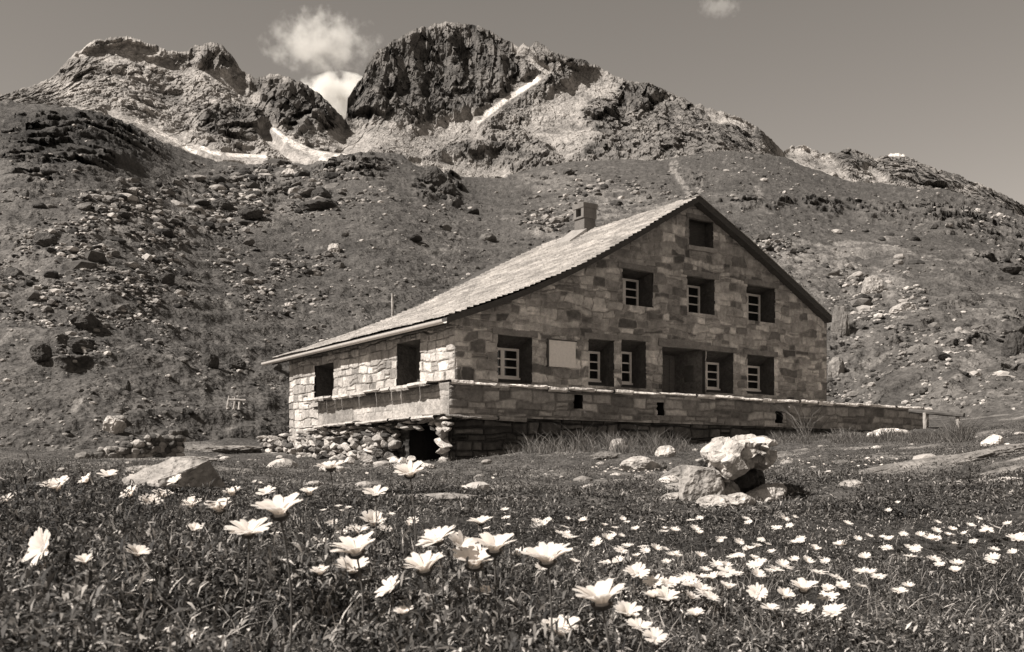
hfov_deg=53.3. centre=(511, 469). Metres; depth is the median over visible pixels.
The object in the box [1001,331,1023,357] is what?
boulder
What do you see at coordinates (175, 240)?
boulder
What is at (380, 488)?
boulder
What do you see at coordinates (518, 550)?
daisy
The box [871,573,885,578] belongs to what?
daisy
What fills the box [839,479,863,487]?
boulder
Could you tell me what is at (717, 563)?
daisy
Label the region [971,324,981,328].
boulder
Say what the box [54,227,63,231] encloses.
boulder
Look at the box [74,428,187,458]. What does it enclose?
dry stone wall
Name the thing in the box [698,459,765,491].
boulder
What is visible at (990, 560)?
daisy
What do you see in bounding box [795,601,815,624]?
daisy
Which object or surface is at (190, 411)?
boulder
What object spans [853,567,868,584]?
daisy
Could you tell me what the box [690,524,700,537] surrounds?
daisy
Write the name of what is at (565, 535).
daisy
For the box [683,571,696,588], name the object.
daisy
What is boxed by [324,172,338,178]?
boulder
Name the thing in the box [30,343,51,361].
boulder
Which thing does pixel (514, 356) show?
window
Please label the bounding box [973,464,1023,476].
rock rib
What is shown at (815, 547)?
daisy
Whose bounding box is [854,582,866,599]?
daisy
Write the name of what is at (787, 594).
daisy
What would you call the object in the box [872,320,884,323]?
boulder
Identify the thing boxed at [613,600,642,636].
daisy
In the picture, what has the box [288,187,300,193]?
boulder
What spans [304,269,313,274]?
boulder
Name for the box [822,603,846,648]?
daisy
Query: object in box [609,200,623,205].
boulder
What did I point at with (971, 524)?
daisy
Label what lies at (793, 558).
daisy
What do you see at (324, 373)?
window
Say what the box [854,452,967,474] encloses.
rock rib
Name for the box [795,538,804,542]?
daisy
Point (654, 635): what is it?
daisy
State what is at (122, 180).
boulder
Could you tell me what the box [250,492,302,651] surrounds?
daisy
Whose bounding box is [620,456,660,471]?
boulder
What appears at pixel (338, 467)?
boulder
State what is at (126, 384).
boulder
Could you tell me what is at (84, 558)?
daisy
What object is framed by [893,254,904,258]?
boulder
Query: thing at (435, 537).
daisy
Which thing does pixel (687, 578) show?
daisy
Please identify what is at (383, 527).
daisy
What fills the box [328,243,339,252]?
boulder
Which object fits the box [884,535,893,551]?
daisy
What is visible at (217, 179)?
boulder
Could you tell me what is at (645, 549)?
daisy
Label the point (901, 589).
daisy
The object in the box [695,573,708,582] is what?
daisy
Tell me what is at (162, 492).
daisy
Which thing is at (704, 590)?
daisy
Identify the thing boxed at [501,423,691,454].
dry grass
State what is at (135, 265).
boulder
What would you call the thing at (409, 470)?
daisy
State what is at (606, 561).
daisy
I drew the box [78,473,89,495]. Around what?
daisy
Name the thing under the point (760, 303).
window
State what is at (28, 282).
boulder
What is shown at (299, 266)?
boulder
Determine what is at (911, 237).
boulder
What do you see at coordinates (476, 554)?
daisy
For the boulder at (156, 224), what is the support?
on the hillside
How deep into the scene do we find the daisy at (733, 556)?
3.44 m
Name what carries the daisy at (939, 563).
on the meadow
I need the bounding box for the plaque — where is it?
[546,338,576,367]
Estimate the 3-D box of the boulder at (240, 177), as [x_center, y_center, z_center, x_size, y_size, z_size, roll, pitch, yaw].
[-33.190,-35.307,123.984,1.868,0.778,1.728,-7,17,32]
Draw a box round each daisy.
[1,493,13,508]
[22,526,50,575]
[39,475,68,516]
[73,553,92,597]
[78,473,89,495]
[96,469,117,512]
[119,485,135,510]
[126,544,150,577]
[138,494,162,518]
[152,488,173,510]
[167,474,180,511]
[182,496,201,511]
[186,522,202,547]
[204,497,231,530]
[222,486,239,512]
[224,517,271,630]
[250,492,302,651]
[255,485,274,513]
[300,487,316,516]
[309,564,328,609]
[314,460,343,540]
[326,519,337,527]
[329,531,374,650]
[333,556,369,594]
[350,527,365,535]
[360,510,385,535]
[362,485,387,543]
[374,574,399,623]
[378,523,392,530]
[393,460,422,552]
[394,605,413,643]
[402,550,445,640]
[405,516,418,532]
[416,525,454,620]
[448,530,477,582]
[452,542,491,630]
[466,515,491,563]
[472,532,516,638]
[476,585,494,614]
[509,546,526,556]
[520,542,572,651]
[531,518,539,529]
[535,562,545,575]
[540,614,579,651]
[562,532,571,539]
[572,578,627,651]
[589,538,602,548]
[599,559,613,564]
[602,533,612,542]
[612,555,623,562]
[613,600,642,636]
[614,545,627,555]
[621,543,633,548]
[623,562,649,608]
[626,618,652,651]
[640,547,649,561]
[642,627,667,651]
[643,574,664,588]
[645,590,658,624]
[651,543,662,555]
[652,585,679,631]
[660,578,673,587]
[661,558,670,562]
[662,576,680,585]
[670,527,679,532]
[680,575,692,590]
[681,579,700,589]
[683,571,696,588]
[684,590,699,615]
[687,607,704,646]
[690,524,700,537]
[692,581,711,607]
[694,588,711,609]
[695,551,705,560]
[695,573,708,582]
[700,566,711,579]
[701,590,719,615]
[705,571,719,589]
[709,560,722,575]
[717,566,734,579]
[717,572,730,585]
[721,561,733,565]
[721,581,736,607]
[726,553,739,562]
[733,571,743,576]
[735,538,743,552]
[746,560,759,576]
[746,582,767,625]
[752,561,762,567]
[752,568,765,584]
[754,557,766,563]
[757,537,764,546]
[760,603,778,639]
[770,565,784,577]
[771,525,781,531]
[775,559,788,580]
[777,587,795,631]
[779,564,790,583]
[781,514,789,524]
[789,555,798,570]
[790,577,818,618]
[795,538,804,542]
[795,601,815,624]
[803,555,814,573]
[811,544,820,558]
[812,569,828,590]
[817,590,839,615]
[820,557,829,570]
[821,583,834,603]
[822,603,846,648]
[829,573,842,590]
[833,540,843,547]
[835,580,850,613]
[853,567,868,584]
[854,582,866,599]
[858,552,870,558]
[863,568,876,589]
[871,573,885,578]
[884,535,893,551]
[892,587,907,611]
[899,531,907,537]
[902,581,914,596]
[909,545,920,559]
[915,531,924,535]
[927,535,936,545]
[927,555,941,572]
[931,527,942,540]
[933,561,944,565]
[949,559,964,576]
[949,566,959,585]
[967,523,976,535]
[979,527,988,540]
[984,558,996,571]
[985,552,999,566]
[1006,532,1023,571]
[1007,548,1018,554]
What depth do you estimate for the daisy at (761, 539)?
4.24 m
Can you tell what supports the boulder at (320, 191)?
on the hillside
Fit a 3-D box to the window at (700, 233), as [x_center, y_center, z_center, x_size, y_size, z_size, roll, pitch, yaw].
[5.595,-7.130,31.039,1.073,0.908,0.378,0,0,-34]
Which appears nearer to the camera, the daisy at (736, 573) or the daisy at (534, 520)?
the daisy at (736, 573)
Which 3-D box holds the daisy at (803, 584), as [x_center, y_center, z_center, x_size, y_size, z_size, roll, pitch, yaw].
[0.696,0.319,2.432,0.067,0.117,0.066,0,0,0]
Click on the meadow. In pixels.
(936, 421)
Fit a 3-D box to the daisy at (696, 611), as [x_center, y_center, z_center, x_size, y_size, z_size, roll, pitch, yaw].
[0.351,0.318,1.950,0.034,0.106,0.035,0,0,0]
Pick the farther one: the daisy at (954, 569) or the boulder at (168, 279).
the boulder at (168, 279)
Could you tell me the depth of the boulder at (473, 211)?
123.29 m
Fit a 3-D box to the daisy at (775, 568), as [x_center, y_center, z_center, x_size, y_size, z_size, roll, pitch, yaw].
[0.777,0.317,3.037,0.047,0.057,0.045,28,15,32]
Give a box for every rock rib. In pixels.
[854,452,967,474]
[914,443,1023,467]
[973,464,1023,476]
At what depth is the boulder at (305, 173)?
129.31 m
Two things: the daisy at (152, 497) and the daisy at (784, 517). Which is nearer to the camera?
the daisy at (152, 497)
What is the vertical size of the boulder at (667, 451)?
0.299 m
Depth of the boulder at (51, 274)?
50.53 m
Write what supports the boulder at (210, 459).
on the meadow
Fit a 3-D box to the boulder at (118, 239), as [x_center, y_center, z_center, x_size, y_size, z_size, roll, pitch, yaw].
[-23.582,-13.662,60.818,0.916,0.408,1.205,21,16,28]
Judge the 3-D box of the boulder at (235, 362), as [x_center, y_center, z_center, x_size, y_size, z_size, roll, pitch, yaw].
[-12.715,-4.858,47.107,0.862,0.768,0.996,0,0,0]
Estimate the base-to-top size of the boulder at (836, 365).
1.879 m
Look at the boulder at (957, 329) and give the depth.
57.76 m
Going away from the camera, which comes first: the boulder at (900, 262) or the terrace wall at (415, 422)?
the terrace wall at (415, 422)
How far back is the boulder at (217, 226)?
84.65 m
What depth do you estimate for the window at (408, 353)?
28.73 m
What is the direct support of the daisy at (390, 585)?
on the meadow
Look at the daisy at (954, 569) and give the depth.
3.14 m
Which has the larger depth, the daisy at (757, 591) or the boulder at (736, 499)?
the boulder at (736, 499)
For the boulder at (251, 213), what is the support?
on the hillside
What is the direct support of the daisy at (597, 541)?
on the meadow
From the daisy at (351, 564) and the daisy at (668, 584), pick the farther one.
the daisy at (668, 584)
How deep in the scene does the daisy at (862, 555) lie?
3.65 m
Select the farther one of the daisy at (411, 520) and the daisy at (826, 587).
the daisy at (411, 520)
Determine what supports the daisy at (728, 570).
on the meadow
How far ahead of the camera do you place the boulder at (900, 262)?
96.99 m
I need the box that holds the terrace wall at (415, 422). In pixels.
[257,379,932,464]
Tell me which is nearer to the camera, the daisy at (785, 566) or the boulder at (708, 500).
the daisy at (785, 566)
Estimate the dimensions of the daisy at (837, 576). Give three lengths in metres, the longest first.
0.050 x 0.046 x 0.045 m
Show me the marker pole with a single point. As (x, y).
(392, 304)
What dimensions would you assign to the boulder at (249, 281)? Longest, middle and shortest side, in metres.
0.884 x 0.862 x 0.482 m
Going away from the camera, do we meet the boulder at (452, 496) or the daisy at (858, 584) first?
the daisy at (858, 584)
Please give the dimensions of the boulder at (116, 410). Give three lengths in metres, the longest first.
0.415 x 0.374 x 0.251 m
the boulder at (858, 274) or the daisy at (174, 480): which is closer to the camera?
the daisy at (174, 480)
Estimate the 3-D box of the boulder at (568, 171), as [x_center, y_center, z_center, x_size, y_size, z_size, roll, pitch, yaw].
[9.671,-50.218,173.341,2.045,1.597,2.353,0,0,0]
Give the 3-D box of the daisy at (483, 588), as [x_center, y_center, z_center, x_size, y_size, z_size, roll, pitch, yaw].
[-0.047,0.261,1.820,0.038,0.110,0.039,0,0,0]
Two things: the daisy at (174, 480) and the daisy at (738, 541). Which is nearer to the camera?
the daisy at (174, 480)
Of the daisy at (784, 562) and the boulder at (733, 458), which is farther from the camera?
the boulder at (733, 458)
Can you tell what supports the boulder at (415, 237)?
on the hillside
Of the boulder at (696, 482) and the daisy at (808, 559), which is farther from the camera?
the boulder at (696, 482)
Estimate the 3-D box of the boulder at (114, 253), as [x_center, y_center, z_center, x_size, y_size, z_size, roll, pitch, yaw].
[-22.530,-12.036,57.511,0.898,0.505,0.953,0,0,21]
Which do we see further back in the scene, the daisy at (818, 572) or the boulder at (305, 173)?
the boulder at (305, 173)
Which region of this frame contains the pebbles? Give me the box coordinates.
[37,432,1023,493]
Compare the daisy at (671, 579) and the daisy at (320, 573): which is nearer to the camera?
the daisy at (320, 573)
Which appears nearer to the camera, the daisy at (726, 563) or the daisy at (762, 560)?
the daisy at (726, 563)
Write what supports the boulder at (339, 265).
on the hillside
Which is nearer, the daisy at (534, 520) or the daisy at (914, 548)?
the daisy at (914, 548)
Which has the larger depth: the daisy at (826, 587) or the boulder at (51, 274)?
the boulder at (51, 274)
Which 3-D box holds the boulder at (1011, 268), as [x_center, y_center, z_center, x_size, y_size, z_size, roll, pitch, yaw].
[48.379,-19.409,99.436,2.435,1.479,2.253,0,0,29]
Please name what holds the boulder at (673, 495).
on the meadow
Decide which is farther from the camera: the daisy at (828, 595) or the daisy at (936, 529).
the daisy at (936, 529)
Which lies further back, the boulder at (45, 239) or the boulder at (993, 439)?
the boulder at (45, 239)
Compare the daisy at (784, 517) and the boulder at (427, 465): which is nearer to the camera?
the daisy at (784, 517)
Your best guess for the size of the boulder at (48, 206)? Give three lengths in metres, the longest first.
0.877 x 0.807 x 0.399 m
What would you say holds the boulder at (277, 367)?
on the hillside
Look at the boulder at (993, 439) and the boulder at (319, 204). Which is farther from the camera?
the boulder at (319, 204)
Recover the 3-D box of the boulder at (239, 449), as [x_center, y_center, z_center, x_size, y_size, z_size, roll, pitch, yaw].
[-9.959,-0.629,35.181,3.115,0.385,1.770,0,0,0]
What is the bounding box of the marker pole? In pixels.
[391,293,393,316]
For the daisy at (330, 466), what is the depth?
2.41 m
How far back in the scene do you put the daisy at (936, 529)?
4.50 m
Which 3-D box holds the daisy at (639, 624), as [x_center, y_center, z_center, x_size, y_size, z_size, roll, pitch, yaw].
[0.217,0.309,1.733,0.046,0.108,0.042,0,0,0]
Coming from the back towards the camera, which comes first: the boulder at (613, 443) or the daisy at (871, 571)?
the boulder at (613, 443)
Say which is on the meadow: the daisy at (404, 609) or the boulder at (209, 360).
the daisy at (404, 609)
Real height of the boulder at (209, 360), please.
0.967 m
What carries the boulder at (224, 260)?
on the hillside
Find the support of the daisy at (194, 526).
on the meadow
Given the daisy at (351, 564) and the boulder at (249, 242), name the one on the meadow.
the daisy at (351, 564)
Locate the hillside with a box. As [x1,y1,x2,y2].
[0,100,1023,451]
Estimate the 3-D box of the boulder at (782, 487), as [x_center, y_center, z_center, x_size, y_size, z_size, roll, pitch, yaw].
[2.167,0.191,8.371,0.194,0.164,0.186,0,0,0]
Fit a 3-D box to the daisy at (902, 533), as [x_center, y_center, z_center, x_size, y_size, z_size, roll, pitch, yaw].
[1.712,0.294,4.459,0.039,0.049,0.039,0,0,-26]
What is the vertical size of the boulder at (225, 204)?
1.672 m
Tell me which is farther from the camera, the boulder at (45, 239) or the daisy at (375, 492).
the boulder at (45, 239)
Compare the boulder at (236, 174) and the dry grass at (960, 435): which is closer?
the dry grass at (960, 435)
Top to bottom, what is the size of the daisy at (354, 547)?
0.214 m
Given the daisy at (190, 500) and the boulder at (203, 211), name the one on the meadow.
the daisy at (190, 500)
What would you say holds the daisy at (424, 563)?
on the meadow
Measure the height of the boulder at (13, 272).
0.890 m
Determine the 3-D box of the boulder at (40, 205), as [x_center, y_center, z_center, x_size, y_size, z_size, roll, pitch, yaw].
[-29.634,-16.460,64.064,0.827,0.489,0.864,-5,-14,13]
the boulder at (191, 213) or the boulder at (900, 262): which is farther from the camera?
the boulder at (900, 262)
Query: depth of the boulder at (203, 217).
85.73 m
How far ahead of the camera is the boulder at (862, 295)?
73.58 m
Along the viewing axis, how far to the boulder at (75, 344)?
41.33 m
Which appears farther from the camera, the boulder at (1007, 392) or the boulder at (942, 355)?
the boulder at (942, 355)
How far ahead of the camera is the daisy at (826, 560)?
3.48 m
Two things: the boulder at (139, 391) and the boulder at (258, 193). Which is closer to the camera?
the boulder at (139, 391)
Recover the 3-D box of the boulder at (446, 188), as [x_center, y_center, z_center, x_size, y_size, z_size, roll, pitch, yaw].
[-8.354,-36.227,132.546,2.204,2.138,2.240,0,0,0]
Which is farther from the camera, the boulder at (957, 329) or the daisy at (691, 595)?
the boulder at (957, 329)
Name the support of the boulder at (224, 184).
on the hillside
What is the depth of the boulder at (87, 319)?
44.10 m
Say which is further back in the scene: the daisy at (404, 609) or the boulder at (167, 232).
the boulder at (167, 232)
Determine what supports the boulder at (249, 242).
on the hillside
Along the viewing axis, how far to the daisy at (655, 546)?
3.69 m
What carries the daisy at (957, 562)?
on the meadow
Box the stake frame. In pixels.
[226,396,245,409]
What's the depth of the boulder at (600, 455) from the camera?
19.67 m
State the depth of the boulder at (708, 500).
6.74 m
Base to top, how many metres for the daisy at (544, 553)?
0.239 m
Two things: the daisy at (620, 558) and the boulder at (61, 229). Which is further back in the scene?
the boulder at (61, 229)
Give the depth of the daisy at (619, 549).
3.50 m
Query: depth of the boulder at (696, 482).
8.22 m
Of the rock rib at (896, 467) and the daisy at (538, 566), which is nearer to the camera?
the daisy at (538, 566)
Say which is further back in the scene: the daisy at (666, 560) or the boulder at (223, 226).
the boulder at (223, 226)
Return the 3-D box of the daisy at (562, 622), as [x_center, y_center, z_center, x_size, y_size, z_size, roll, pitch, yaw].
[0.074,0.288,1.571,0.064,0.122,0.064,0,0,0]
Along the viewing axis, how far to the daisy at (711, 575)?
2.63 m
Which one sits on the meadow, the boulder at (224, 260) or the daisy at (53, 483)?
the daisy at (53, 483)
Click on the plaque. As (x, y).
(560, 353)
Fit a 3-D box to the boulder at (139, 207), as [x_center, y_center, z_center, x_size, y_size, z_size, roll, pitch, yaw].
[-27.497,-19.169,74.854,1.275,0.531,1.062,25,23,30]
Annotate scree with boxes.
[0,118,1023,448]
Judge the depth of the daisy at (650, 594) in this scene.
2.11 m
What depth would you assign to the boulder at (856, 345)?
57.57 m
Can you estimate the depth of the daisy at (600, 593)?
1.33 m
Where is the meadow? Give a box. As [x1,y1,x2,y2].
[0,412,1023,651]
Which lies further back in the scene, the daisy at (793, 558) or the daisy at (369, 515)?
the daisy at (793, 558)
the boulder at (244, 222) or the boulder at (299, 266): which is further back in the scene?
the boulder at (244, 222)
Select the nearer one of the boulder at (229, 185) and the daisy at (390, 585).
the daisy at (390, 585)
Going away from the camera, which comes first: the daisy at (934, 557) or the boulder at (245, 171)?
the daisy at (934, 557)
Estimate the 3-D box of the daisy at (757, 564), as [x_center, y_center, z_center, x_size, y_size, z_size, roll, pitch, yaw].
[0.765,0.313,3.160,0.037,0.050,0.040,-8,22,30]
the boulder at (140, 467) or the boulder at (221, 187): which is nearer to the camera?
the boulder at (140, 467)
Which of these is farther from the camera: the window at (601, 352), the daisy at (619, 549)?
the window at (601, 352)
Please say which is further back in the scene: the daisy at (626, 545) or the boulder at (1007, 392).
the boulder at (1007, 392)
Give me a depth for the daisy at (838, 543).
4.21 m
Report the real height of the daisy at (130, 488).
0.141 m
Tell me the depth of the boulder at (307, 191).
117.46 m
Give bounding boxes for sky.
[0,0,1023,204]
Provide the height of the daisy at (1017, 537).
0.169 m
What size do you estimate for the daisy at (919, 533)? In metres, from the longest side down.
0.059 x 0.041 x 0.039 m
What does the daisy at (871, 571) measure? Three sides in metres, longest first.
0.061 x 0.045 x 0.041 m
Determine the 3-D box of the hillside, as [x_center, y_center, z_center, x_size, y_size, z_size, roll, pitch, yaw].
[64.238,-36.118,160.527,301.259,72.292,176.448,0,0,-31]
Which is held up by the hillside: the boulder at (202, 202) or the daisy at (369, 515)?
the boulder at (202, 202)
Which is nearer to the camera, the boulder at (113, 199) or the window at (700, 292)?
the window at (700, 292)
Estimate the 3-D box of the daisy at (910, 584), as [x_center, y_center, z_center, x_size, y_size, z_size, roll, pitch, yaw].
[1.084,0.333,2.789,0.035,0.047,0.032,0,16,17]
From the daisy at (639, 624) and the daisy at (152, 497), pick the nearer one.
the daisy at (639, 624)
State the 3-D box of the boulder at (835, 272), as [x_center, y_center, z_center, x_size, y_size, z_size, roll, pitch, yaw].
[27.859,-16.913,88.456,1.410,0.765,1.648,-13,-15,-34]
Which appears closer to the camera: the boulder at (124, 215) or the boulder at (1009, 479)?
the boulder at (1009, 479)
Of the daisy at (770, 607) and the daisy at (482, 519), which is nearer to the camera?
the daisy at (770, 607)
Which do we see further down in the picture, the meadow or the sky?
the meadow
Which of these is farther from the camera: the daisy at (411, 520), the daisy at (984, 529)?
the daisy at (984, 529)
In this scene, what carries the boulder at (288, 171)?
on the hillside
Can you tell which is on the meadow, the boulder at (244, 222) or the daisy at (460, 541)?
the daisy at (460, 541)
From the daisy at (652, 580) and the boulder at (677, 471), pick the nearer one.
the daisy at (652, 580)
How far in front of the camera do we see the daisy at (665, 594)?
2.08 m
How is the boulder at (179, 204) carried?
on the hillside
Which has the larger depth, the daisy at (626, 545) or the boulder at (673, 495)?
the boulder at (673, 495)
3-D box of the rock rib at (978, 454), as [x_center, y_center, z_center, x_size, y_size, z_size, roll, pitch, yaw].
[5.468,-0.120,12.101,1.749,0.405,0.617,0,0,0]
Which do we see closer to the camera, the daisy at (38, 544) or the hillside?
the daisy at (38, 544)
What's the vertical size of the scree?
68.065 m
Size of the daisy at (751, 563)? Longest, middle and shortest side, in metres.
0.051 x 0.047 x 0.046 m
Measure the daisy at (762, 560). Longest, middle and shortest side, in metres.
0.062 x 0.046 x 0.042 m
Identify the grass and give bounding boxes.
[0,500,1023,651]
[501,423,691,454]
[761,393,981,444]
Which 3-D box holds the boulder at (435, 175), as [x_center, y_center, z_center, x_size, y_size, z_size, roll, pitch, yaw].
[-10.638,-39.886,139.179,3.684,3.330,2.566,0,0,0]
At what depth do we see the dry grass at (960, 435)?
22.87 m
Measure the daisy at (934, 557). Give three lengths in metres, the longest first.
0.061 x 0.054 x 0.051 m
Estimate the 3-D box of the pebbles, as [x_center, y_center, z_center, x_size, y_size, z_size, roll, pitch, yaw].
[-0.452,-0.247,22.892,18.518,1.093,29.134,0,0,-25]
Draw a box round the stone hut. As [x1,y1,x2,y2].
[261,195,831,457]
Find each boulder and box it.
[4,267,23,277]
[24,279,34,285]
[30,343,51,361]
[32,233,56,246]
[33,203,45,208]
[43,270,58,277]
[46,204,56,208]
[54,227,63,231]
[67,337,94,353]
[68,310,101,330]
[77,202,91,209]
[102,415,126,433]
[106,196,118,201]
[106,250,120,256]
[107,236,126,243]
[113,408,124,412]
[113,415,125,421]
[115,177,125,184]
[117,211,129,219]
[120,220,127,224]
[121,379,130,391]
[121,457,225,487]
[122,262,140,269]
[124,465,151,471]
[130,188,136,195]
[132,204,144,210]
[133,389,141,393]
[152,222,166,227]
[157,273,175,285]
[158,228,173,237]
[159,456,224,462]
[171,200,187,207]
[172,238,181,243]
[174,289,185,294]
[178,356,188,362]
[186,211,196,215]
[186,409,193,414]
[186,445,262,452]
[189,206,206,215]
[189,225,197,229]
[192,175,206,180]
[194,200,209,205]
[198,214,206,221]
[201,352,218,368]
[209,175,225,183]
[209,184,225,190]
[210,198,233,210]
[215,223,223,232]
[217,223,226,229]
[218,182,229,189]
[218,258,232,264]
[226,183,240,189]
[227,356,245,368]
[230,172,241,175]
[233,265,248,272]
[236,175,245,179]
[236,206,263,219]
[237,168,251,174]
[238,220,255,225]
[241,277,254,284]
[243,239,254,244]
[246,191,262,196]
[254,278,262,283]
[258,173,272,176]
[270,363,281,370]
[281,173,293,177]
[282,168,294,174]
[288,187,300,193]
[295,264,306,268]
[298,171,309,175]
[298,187,315,195]
[299,198,336,211]
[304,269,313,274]
[311,186,331,198]
[312,270,321,275]
[319,465,344,471]
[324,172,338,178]
[324,183,339,188]
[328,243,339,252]
[335,262,344,267]
[337,189,344,193]
[341,232,348,236]
[355,487,410,491]
[398,492,479,499]
[406,233,421,241]
[421,166,446,186]
[421,463,434,468]
[440,182,455,196]
[442,225,451,230]
[466,208,479,214]
[479,233,496,241]
[563,168,574,174]
[590,451,618,459]
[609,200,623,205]
[609,439,627,449]
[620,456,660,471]
[655,445,675,457]
[655,459,666,470]
[655,465,692,481]
[660,492,678,500]
[678,465,725,500]
[696,495,729,508]
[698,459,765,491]
[700,434,777,482]
[724,481,740,495]
[727,492,755,507]
[745,483,784,503]
[761,245,773,250]
[769,483,786,495]
[827,268,839,275]
[828,357,844,377]
[831,305,849,336]
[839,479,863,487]
[848,271,863,277]
[849,342,864,349]
[854,293,872,300]
[861,275,883,293]
[866,428,909,436]
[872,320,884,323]
[888,302,916,314]
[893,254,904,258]
[893,260,903,264]
[905,234,919,240]
[907,260,924,264]
[937,352,951,360]
[954,327,963,331]
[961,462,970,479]
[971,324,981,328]
[980,434,1003,445]
[995,263,1021,274]
[995,477,1022,480]
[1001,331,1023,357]
[1004,390,1014,394]
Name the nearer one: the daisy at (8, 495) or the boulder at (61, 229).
the daisy at (8, 495)
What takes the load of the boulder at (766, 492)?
on the meadow
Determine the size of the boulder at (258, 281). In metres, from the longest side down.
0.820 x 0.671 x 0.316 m
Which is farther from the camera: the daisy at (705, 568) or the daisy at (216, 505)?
the daisy at (705, 568)
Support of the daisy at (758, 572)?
on the meadow
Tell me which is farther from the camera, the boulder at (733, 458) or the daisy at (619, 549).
the boulder at (733, 458)
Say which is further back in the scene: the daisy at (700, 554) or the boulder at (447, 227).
the boulder at (447, 227)
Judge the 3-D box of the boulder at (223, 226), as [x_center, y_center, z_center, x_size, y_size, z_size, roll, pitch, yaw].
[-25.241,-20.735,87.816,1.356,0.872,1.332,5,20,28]
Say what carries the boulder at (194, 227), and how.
on the hillside
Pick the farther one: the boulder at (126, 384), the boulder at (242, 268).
the boulder at (242, 268)
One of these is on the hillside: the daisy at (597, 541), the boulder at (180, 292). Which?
the boulder at (180, 292)
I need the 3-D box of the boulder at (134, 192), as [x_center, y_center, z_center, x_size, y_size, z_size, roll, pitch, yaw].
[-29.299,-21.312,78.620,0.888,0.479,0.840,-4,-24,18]
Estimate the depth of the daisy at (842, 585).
2.58 m
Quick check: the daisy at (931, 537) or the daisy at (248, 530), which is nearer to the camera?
the daisy at (248, 530)
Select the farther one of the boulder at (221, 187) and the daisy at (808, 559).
the boulder at (221, 187)
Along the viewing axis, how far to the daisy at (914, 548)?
3.97 m
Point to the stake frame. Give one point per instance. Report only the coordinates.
(234, 402)
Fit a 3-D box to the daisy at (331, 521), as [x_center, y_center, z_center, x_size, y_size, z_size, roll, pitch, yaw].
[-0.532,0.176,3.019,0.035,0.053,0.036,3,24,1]
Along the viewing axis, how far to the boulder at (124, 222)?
66.65 m
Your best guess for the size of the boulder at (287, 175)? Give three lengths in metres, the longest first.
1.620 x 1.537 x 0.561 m
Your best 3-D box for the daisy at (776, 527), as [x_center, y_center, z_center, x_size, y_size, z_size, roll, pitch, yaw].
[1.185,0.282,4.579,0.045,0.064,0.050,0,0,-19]
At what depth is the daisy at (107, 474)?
3.44 m
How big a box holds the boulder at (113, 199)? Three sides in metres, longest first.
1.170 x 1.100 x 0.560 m
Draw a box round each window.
[316,363,333,401]
[397,339,420,387]
[497,335,531,383]
[588,339,613,386]
[621,340,645,388]
[622,269,652,307]
[686,276,713,314]
[689,219,712,247]
[702,351,732,393]
[746,285,774,322]
[747,355,773,394]
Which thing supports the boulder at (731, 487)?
on the meadow
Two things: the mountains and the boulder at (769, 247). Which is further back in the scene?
the mountains
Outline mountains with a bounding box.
[0,21,1023,217]
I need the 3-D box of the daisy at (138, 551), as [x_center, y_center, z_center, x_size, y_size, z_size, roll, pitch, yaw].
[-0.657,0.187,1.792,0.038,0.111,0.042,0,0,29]
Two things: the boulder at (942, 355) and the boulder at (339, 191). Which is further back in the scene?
the boulder at (339, 191)
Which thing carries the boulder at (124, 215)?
on the hillside
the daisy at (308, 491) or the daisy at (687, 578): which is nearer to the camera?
the daisy at (687, 578)
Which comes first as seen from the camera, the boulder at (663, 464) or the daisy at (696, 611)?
the daisy at (696, 611)
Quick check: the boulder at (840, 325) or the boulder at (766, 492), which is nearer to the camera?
the boulder at (766, 492)
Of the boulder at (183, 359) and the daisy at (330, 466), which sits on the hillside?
the boulder at (183, 359)
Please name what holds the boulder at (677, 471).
on the meadow
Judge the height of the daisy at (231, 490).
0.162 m
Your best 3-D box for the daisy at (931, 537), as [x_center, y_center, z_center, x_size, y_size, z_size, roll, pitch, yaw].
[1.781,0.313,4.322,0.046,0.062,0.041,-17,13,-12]
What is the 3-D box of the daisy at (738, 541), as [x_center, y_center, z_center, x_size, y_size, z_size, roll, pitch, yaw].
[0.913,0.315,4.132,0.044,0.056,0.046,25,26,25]
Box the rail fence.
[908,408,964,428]
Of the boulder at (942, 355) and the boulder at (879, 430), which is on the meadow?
the boulder at (879, 430)
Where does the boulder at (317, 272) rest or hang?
on the hillside
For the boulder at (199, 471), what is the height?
0.183 m
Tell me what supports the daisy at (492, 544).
on the meadow
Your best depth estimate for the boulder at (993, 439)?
16.87 m
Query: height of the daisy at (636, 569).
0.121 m
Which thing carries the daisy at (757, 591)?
on the meadow
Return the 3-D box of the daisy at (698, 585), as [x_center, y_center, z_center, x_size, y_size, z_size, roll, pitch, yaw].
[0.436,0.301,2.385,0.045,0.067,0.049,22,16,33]
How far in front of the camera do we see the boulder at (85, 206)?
65.26 m
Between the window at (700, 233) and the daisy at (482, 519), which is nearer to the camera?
the daisy at (482, 519)
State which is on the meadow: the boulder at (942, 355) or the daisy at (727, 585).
the daisy at (727, 585)

